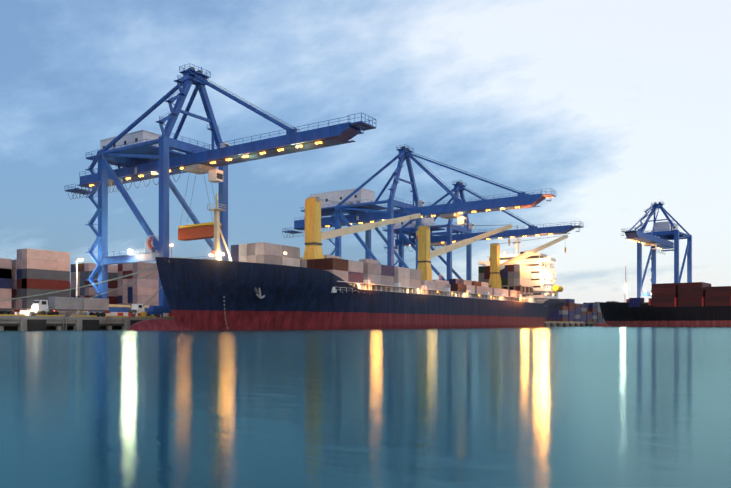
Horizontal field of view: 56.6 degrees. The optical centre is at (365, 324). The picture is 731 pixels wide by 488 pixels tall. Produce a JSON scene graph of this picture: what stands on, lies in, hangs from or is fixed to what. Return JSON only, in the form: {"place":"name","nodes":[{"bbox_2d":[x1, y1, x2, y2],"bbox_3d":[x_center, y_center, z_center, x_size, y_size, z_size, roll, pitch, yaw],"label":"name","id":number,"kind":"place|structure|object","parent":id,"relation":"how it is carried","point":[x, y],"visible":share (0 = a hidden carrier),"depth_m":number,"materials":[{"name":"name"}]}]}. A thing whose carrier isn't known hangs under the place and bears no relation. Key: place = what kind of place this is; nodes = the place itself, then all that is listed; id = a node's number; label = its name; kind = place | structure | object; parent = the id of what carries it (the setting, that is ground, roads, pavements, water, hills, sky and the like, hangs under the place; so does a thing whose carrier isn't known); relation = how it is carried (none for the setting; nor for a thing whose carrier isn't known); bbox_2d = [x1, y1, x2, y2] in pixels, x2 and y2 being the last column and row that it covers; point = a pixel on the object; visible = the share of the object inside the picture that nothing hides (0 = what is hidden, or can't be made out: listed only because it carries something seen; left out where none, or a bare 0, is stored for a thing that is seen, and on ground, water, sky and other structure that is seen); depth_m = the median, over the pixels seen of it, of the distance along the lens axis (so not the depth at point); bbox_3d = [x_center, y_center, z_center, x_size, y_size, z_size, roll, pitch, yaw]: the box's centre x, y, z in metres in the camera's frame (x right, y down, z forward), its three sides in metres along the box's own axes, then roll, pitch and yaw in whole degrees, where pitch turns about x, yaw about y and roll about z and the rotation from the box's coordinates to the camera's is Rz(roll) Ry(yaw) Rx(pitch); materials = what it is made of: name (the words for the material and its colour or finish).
{"place":"outdoors","nodes":[
{"label":"outdoors","id":0,"kind":"place"},
{"bbox_2d":[84,304,150,311],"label":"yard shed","id":1,"kind":"structure","parent":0,"point":[123,306],"depth_m":181.08,"materials":[{"name":"grey metal"}]},
{"bbox_2d":[0,314,587,330],"bbox_3d":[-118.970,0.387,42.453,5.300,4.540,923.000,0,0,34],"label":"quay","id":2,"kind":"structure","parent":0,"point":[18,322],"depth_m":133.16,"materials":[{"name":"concrete"}]},
{"bbox_2d":[0,325,730,487],"bbox_3d":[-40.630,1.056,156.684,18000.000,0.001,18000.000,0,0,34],"label":"water","id":3,"kind":"structure","parent":0,"point":[588,406],"depth_m":8.57,"materials":[{"name":"blue liquid"}]},
{"bbox_2d":[127,257,565,330],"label":"ship hull","id":4,"kind":"object","parent":3,"relation":"on","point":[202,294],"visible":0.75,"depth_m":142.88,"materials":[{"name":"black metal"}]},
{"bbox_2d":[170,193,567,302],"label":"cranes","id":5,"kind":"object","parent":4,"relation":"on","point":[314,235],"depth_m":192.59},
{"bbox_2d":[231,242,530,297],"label":"shipping containers","id":6,"kind":"object","parent":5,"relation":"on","point":[372,271],"visible":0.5,"depth_m":167.24,"materials":[{"name":"grey metal"}]},
{"bbox_2d":[478,225,562,299],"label":"ship superstructure","id":7,"kind":"object","parent":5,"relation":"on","point":[543,283],"visible":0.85,"depth_m":271.77,"materials":[{"name":"white metal"}]},
{"bbox_2d":[592,302,730,326],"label":"ship hull","id":8,"kind":"object","parent":3,"relation":"on","point":[619,314],"visible":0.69,"depth_m":370.22,"materials":[{"name":"black metal"}]},
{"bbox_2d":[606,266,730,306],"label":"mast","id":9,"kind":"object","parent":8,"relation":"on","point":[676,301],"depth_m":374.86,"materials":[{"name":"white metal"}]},
{"bbox_2d":[629,282,730,306],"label":"shipping containers","id":10,"kind":"object","parent":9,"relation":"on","point":[685,294],"visible":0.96,"depth_m":362.17,"materials":[{"name":"brown metal"}]},
{"bbox_2d":[0,0,730,303],"label":"sky","id":11,"kind":"structure","parent":0,"point":[617,108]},
{"bbox_2d":[587,322,604,325],"bbox_3d":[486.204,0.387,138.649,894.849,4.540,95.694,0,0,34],"label":"quay","id":12,"kind":"structure","parent":0,"point":[590,323],"depth_m":420.99,"materials":[{"name":"concrete"}]},
{"label":"ground surface","id":13,"kind":"structure","parent":0,"visible":0},
{"bbox_2d":[0,308,19,313],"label":"trailer","id":14,"kind":"object","parent":13,"relation":"on","point":[11,312],"visible":0.67,"depth_m":129.80,"materials":[{"name":"white paint"}]},
{"bbox_2d":[30,297,109,316],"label":"truck","id":15,"kind":"object","parent":13,"relation":"on","point":[95,304],"visible":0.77,"depth_m":138.60,"materials":[{"name":"white paint"}]},
{"bbox_2d":[127,304,144,312],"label":"tractor","id":16,"kind":"object","parent":13,"relation":"on","point":[135,308],"visible":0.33,"depth_m":159.34,"materials":[{"name":"white paint"}]},
{"bbox_2d":[65,63,375,316],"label":"crane","id":17,"kind":"object","parent":13,"relation":"on","point":[140,155],"visible":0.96,"depth_m":160.57,"materials":[{"name":"metal"}]},
{"bbox_2d":[178,222,221,240],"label":"shipping container","id":18,"kind":"object","parent":17,"relation":"hanging from","point":[200,231],"visible":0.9,"depth_m":160.16,"materials":[{"name":"orange metal"}]},
{"bbox_2d":[0,248,604,321],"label":"shipping containers","id":19,"kind":"object","parent":13,"relation":"on","point":[34,272],"visible":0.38,"depth_m":213.64,"materials":[{"name":"metal"}]},
{"bbox_2d":[0,259,651,321],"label":"quay furniture","id":20,"kind":"object","parent":13,"relation":"on","point":[63,313],"visible":0.27,"depth_m":145.41,"materials":[{"name":"metal"}]},
{"bbox_2d":[0,266,161,313],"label":"mooring lines","id":21,"kind":"object","parent":20,"relation":"attached to","point":[91,285],"visible":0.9,"depth_m":125.98,"materials":[{"name":"fabric"}]},
{"bbox_2d":[282,145,555,268],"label":"crane","id":22,"kind":"object","parent":13,"relation":"on","point":[359,196],"visible":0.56,"depth_m":242.35,"materials":[{"name":"metal"}]},
{"bbox_2d":[383,180,583,280],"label":"crane","id":23,"kind":"object","parent":13,"relation":"on","point":[404,228],"visible":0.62,"depth_m":280.09,"materials":[{"name":"metal"}]},
{"bbox_2d":[621,201,691,297],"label":"crane","id":24,"kind":"object","parent":13,"relation":"on","point":[660,234],"visible":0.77,"depth_m":403.00,"materials":[{"name":"metal"}]}
]}

